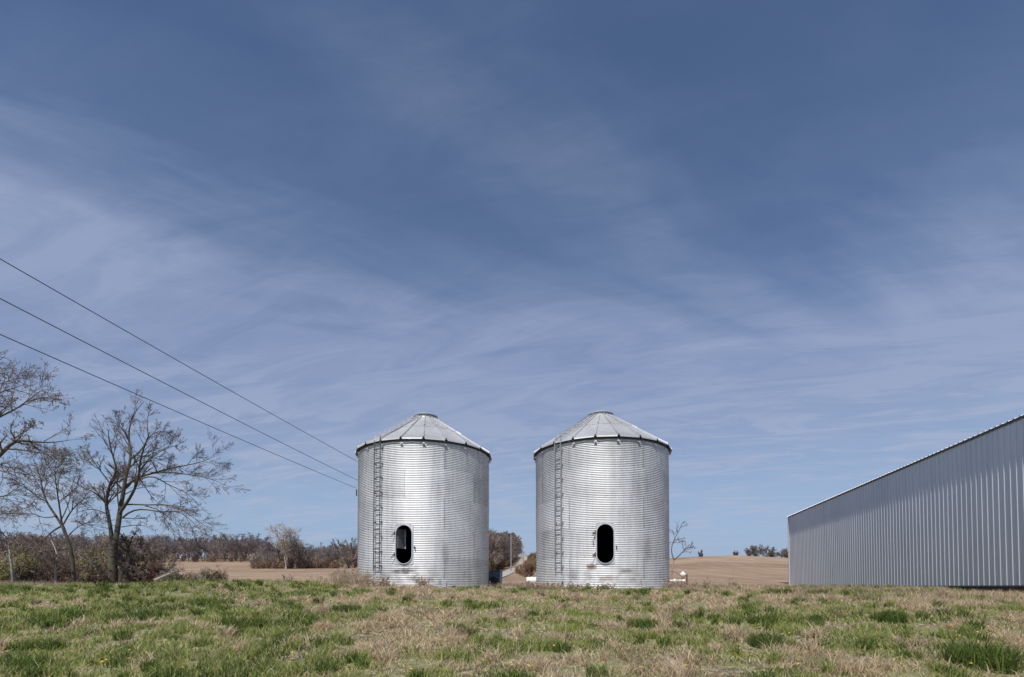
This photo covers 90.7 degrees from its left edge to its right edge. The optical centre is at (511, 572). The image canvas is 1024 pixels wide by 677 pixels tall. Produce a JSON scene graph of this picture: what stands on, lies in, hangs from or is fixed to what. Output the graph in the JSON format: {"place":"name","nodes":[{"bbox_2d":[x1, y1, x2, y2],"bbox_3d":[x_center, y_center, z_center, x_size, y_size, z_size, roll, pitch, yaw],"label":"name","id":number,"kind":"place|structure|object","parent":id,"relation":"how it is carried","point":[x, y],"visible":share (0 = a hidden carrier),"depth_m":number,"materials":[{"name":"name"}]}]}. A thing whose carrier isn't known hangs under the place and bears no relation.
{"place":"outdoors","nodes":[
{"label":"outdoors","id":0,"kind":"place"},
{"bbox_2d":[0,578,1023,676],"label":"green grass","id":1,"kind":"structure","parent":0,"point":[24,661],"depth_m":7.66,"materials":[{"name":"green plant"}]},
{"bbox_2d":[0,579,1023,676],"bbox_3d":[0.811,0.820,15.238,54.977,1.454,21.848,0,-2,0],"label":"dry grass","id":2,"kind":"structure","parent":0,"point":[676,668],"depth_m":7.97,"materials":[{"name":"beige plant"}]},
{"bbox_2d":[0,555,1023,676],"bbox_3d":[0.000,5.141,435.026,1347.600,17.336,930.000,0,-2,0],"label":"ground","id":3,"kind":"structure","parent":0,"point":[747,570],"depth_m":9.54,"materials":[{"name":"soil"}]},
{"bbox_2d":[0,529,29,580],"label":"sapling","id":4,"kind":"object","parent":3,"relation":"on","point":[10,554],"visible":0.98,"depth_m":25.79,"materials":[{"name":"grey plant"}]},
{"bbox_2d":[0,548,40,582],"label":"shrub","id":5,"kind":"object","parent":3,"relation":"on","point":[5,572],"visible":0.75,"depth_m":27.44,"materials":[{"name":"green plant"}]},
{"bbox_2d":[2,544,75,583],"bbox_3d":[-27.140,-0.350,28.320,2.738,2.700,4.328,-2,-2,44],"label":"shrub","id":6,"kind":"object","parent":3,"relation":"on","point":[29,569],"visible":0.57,"depth_m":28.33,"materials":[{"name":"brown plant"}]},
{"bbox_2d":[12,538,82,581],"bbox_3d":[-28.257,-0.627,30.613,4.568,3.098,2.373,0,-2,17],"label":"shrub","id":7,"kind":"object","parent":3,"relation":"on","point":[48,560],"visible":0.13,"depth_m":30.29,"materials":[{"name":"brown plant"}]},
{"bbox_2d":[0,349,96,522],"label":"bare tree","id":8,"kind":"object","parent":3,"relation":"on","point":[14,440],"visible":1,"depth_m":22.47,"materials":[{"name":"brown plant"}]},
{"bbox_2d":[35,529,65,583],"bbox_3d":[-23.770,-0.706,26.019,2.071,3.070,1.216,0,-2,15],"label":"sapling","id":9,"kind":"object","parent":3,"relation":"on","point":[56,558],"visible":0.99,"depth_m":26.17,"materials":[{"name":"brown plant"}]},
{"bbox_2d":[0,430,114,582],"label":"bare tree","id":10,"kind":"object","parent":3,"relation":"on","point":[66,536],"visible":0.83,"depth_m":27.51,"materials":[{"name":"brown plant"}]},
{"bbox_2d":[41,551,82,583],"bbox_3d":[-26.868,-0.141,30.761,2.723,2.389,3.264,0,-2,17],"label":"shrub","id":11,"kind":"object","parent":3,"relation":"on","point":[61,572],"visible":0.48,"depth_m":30.06,"materials":[{"name":"brown plant"}]},
{"bbox_2d":[67,569,115,584],"bbox_3d":[-23.925,0.430,28.930,2.305,1.301,1.890,1,-2,-21],"label":"shrub","id":12,"kind":"object","parent":3,"relation":"on","point":[86,577],"visible":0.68,"depth_m":28.55,"materials":[{"name":"brown plant"}]},
{"bbox_2d":[0,526,195,584],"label":"undergrowth","id":13,"kind":"object","parent":3,"relation":"on","point":[120,580],"visible":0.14,"depth_m":30.46,"materials":[{"name":"brown plant"}]},
{"bbox_2d":[52,543,145,582],"bbox_3d":[-24.991,-0.481,30.816,4.381,2.780,3.752,0,-2,0],"label":"shrub","id":14,"kind":"object","parent":3,"relation":"on","point":[92,558],"visible":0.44,"depth_m":30.52,"materials":[{"name":"brown plant"}]},
{"bbox_2d":[83,539,170,583],"bbox_3d":[-22.529,-0.364,30.022,4.338,3.256,3.757,1,-2,-32],"label":"shrub","id":15,"kind":"object","parent":3,"relation":"on","point":[122,570],"visible":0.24,"depth_m":29.21,"materials":[{"name":"brown plant"}]},
{"bbox_2d":[111,530,150,582],"bbox_3d":[-21.570,-0.737,28.472,1.824,3.303,1.385,1,-2,-19],"label":"tree","id":16,"kind":"object","parent":3,"relation":"on","point":[129,560],"visible":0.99,"depth_m":28.32,"materials":[{"name":"brown plant"}]},
{"bbox_2d":[111,539,184,582],"bbox_3d":[-21.349,-0.259,29.466,4.021,3.476,2.975,0,-2,0],"label":"shrub","id":17,"kind":"object","parent":3,"relation":"on","point":[152,556],"visible":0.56,"depth_m":29.33,"materials":[{"name":"brown plant"}]},
{"bbox_2d":[60,389,250,583],"bbox_3d":[-20.683,-5.188,28.620,14.251,12.059,5.828,-1,-2,23],"label":"bare tree","id":18,"kind":"object","parent":3,"relation":"on","point":[117,476],"visible":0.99,"depth_m":28.67,"materials":[{"name":"brown plant"}]},
{"bbox_2d":[125,556,188,582],"bbox_3d":[-20.269,0.076,28.758,3.332,2.126,2.321,0,-2,0],"label":"shrub","id":19,"kind":"object","parent":3,"relation":"on","point":[148,571],"visible":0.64,"depth_m":28.44,"materials":[{"name":"brown plant"}]},
{"bbox_2d":[154,566,184,580],"bbox_3d":[-18.624,0.063,27.512,1.468,0.880,0.608,0,-2,13],"label":"fallen log","id":20,"kind":"object","parent":3,"relation":"on","point":[166,575],"visible":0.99,"depth_m":27.40,"materials":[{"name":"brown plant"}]},
{"bbox_2d":[156,566,186,581],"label":"shrub","id":21,"kind":"object","parent":3,"relation":"on","point":[171,576],"visible":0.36,"depth_m":27.94,"materials":[{"name":"brown plant"}]},
{"bbox_2d":[0,545,347,561],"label":"brush","id":22,"kind":"object","parent":3,"relation":"on","point":[212,558],"visible":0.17,"depth_m":221.41,"materials":[{"name":"brown plant"}]},
{"bbox_2d":[0,531,357,561],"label":"woods","id":23,"kind":"object","parent":3,"relation":"on","point":[247,546],"visible":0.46,"depth_m":229.87,"materials":[{"name":"brown plant"}]},
{"bbox_2d":[172,570,201,581],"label":"shrub","id":24,"kind":"object","parent":3,"relation":"on","point":[189,577],"visible":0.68,"depth_m":28.43,"materials":[{"name":"brown plant"}]},
{"bbox_2d":[191,565,229,580],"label":"shrub","id":25,"kind":"object","parent":3,"relation":"on","point":[207,572],"visible":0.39,"depth_m":28.86,"materials":[{"name":"brown plant"}]},
{"bbox_2d":[203,571,218,580],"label":"shrub","id":26,"kind":"object","parent":3,"relation":"on","point":[209,578],"visible":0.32,"depth_m":28.25,"materials":[{"name":"brown plant"}]},
{"bbox_2d":[212,570,228,580],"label":"shrub","id":27,"kind":"object","parent":3,"relation":"on","point":[219,575],"visible":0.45,"depth_m":28.84,"materials":[{"name":"brown plant"}]},
{"bbox_2d":[271,543,285,563],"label":"bare tree","id":28,"kind":"object","parent":3,"relation":"on","point":[278,552],"visible":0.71,"depth_m":141.17,"materials":[{"name":"brown plant"}]},
{"bbox_2d":[266,523,305,568],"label":"bare tree","id":29,"kind":"object","parent":3,"relation":"on","point":[283,541],"visible":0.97,"depth_m":136.71,"materials":[{"name":"grey plant"}]},
{"bbox_2d":[288,535,309,568],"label":"bare tree","id":30,"kind":"object","parent":3,"relation":"on","point":[298,551],"visible":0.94,"depth_m":137.80,"materials":[{"name":"brown plant"}]},
{"bbox_2d":[249,555,357,568],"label":"brush","id":31,"kind":"object","parent":3,"relation":"on","point":[323,563],"visible":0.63,"depth_m":141.45,"materials":[{"name":"brown plant"}]},
{"bbox_2d":[252,542,357,567],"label":"tree belt","id":32,"kind":"object","parent":3,"relation":"on","point":[312,553],"visible":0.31,"depth_m":156.24,"materials":[{"name":"brown plant"}]},
{"bbox_2d":[330,538,357,567],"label":"bare tree","id":33,"kind":"object","parent":3,"relation":"on","point":[345,561],"visible":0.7,"depth_m":138.19,"materials":[{"name":"brown plant"}]},
{"bbox_2d":[342,538,357,562],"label":"bare tree","id":34,"kind":"object","parent":3,"relation":"on","point":[352,549],"visible":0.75,"depth_m":146.68,"materials":[{"name":"brown plant"}]},
{"bbox_2d":[355,412,491,588],"bbox_3d":[-3.714,-2.827,21.537,5.780,7.954,5.780,0,-2,0],"label":"grain bin","id":35,"kind":"object","parent":3,"relation":"on","point":[423,494],"visible":0.93,"depth_m":19.14,"materials":[{"name":"metal"}]},
{"bbox_2d":[397,529,405,548],"bbox_3d":[-4.179,-1.267,19.098,0.071,0.730,0.453,-1,-2,31],"label":"inner door","id":36,"kind":"structure","parent":35,"relation":"in","point":[401,533],"depth_m":19.09,"materials":[{"name":"grey metal"}]},
{"bbox_2d":[488,570,502,585],"bbox_3d":[-0.954,0.365,22.817,1.075,0.944,1.000,0,-2,0],"label":"aeration fan","id":37,"kind":"object","parent":3,"relation":"on","point":[495,577],"visible":0.51,"depth_m":22.52},
{"bbox_2d":[488,555,517,571],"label":"brush","id":38,"kind":"object","parent":3,"relation":"on","point":[500,565],"visible":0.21,"depth_m":85.41,"materials":[{"name":"plant"}]},
{"bbox_2d":[488,528,524,566],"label":"woods","id":39,"kind":"object","parent":3,"relation":"on","point":[499,549],"visible":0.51,"depth_m":91.29,"materials":[{"name":"brown plant"}]},
{"bbox_2d":[276,565,737,589],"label":"dry weeds","id":40,"kind":"object","parent":3,"relation":"on","point":[670,584],"visible":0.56,"depth_m":18.05,"materials":[{"name":"brown plant"}]},
{"bbox_2d":[510,538,511,570],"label":"utility pole","id":41,"kind":"object","parent":3,"relation":"on","point":[511,557],"visible":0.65,"depth_m":76.57,"materials":[{"name":"grey wood"}]},
{"bbox_2d":[513,552,536,576],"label":"brush","id":42,"kind":"object","parent":3,"relation":"on","point":[528,567],"visible":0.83,"depth_m":63.08,"materials":[{"name":"brown plant"}]},
{"bbox_2d":[99,626,978,670],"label":"dandelions","id":43,"kind":"object","parent":3,"relation":"on","point":[483,659],"visible":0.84,"depth_m":5.79,"materials":[{"name":"yellow plant"}]},
{"bbox_2d":[533,410,671,589],"bbox_3d":[3.740,-2.825,21.237,5.780,7.934,5.780,0,-2,0],"label":"grain bin","id":44,"kind":"object","parent":3,"relation":"on","point":[602,496],"visible":0.96,"depth_m":18.86,"materials":[{"name":"metal"}]},
{"bbox_2d":[526,577,535,584],"bbox_3d":[1.225,0.499,21.616,1.230,0.605,0.300,0,-2,0],"label":"white duct","id":45,"kind":"object","parent":44,"relation":"attached to","point":[532,580],"visible":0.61,"depth_m":21.50,"materials":[{"name":"paint"}]},
{"bbox_2d":[669,571,687,586],"bbox_3d":[6.835,0.508,21.724,1.356,1.157,0.407,0,-2,4],"label":"white piping","id":46,"kind":"object","parent":3,"relation":"on","point":[682,574],"visible":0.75,"depth_m":21.59,"materials":[{"name":"paint"}]},
{"bbox_2d":[669,521,694,579],"bbox_3d":[9.464,-1.098,28.443,1.398,3.866,1.647,0,-2,0],"label":"sapling","id":47,"kind":"object","parent":3,"relation":"on","point":[678,539],"visible":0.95,"depth_m":28.29,"materials":[{"name":"brown plant"}]},
{"bbox_2d":[745,548,751,555],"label":"bare tree","id":48,"kind":"object","parent":3,"relation":"on","point":[748,551],"visible":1,"depth_m":151.00,"materials":[{"name":"brown plant"}]},
{"bbox_2d":[749,544,766,555],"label":"bare tree","id":49,"kind":"object","parent":3,"relation":"on","point":[755,551],"visible":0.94,"depth_m":152.68,"materials":[{"name":"plant"}]},
{"bbox_2d":[760,546,769,556],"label":"bare tree","id":50,"kind":"object","parent":3,"relation":"on","point":[767,554],"visible":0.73,"depth_m":153.65,"materials":[{"name":"brown plant"}]},
{"bbox_2d":[765,546,776,556],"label":"bare tree","id":51,"kind":"object","parent":3,"relation":"on","point":[771,552],"visible":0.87,"depth_m":155.06,"materials":[{"name":"brown plant"}]},
{"bbox_2d":[774,549,785,557],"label":"bare tree","id":52,"kind":"object","parent":3,"relation":"on","point":[781,553],"visible":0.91,"depth_m":156.34,"materials":[{"name":"brown plant"}]},
{"bbox_2d":[780,547,787,557],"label":"bare tree","id":53,"kind":"object","parent":3,"relation":"on","point":[786,552],"visible":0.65,"depth_m":157.82,"materials":[{"name":"brown plant"}]},
{"bbox_2d":[787,414,1023,592],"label":"metal barn","id":54,"kind":"structure","parent":3,"relation":"on","point":[951,516],"depth_m":17.29,"materials":[{"name":"grey paint"}]},
{"bbox_3d":[-11.104,-3.600,37.536,1.022,9.869,1.600,0,-2,0],"label":"utility pole","id":55,"kind":"object","parent":3,"relation":"on","visible":0},
{"bbox_2d":[0,298,353,478],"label":"power line","id":56,"kind":"object","parent":55,"relation":"attached to","point":[151,376],"visible":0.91,"depth_m":17.62,"materials":[{"name":"metal"}]},
{"bbox_2d":[0,334,354,487],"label":"power line","id":57,"kind":"object","parent":55,"relation":"attached to","point":[151,400],"visible":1,"depth_m":18.78,"materials":[{"name":"metal"}]},
{"bbox_2d":[0,259,357,461],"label":"power line","id":58,"kind":"object","parent":55,"relation":"attached to","point":[153,346],"visible":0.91,"depth_m":18.34,"materials":[{"name":"metal"}]},
{"bbox_2d":[0,568,1023,606],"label":"tall dry grass","id":59,"kind":"structure","parent":0,"point":[335,579],"depth_m":15.42,"materials":[{"name":"beige plant"}]},
{"bbox_2d":[0,0,1023,557],"label":"sky","id":60,"kind":"structure","parent":0,"point":[781,242],"materials":[{"name":"blue"}]},
{"bbox_2d":[502,556,526,576],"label":"gravel road","id":61,"kind":"structure","parent":0,"point":[508,571],"depth_m":87.78,"materials":[{"name":"white gravel"}]}
]}

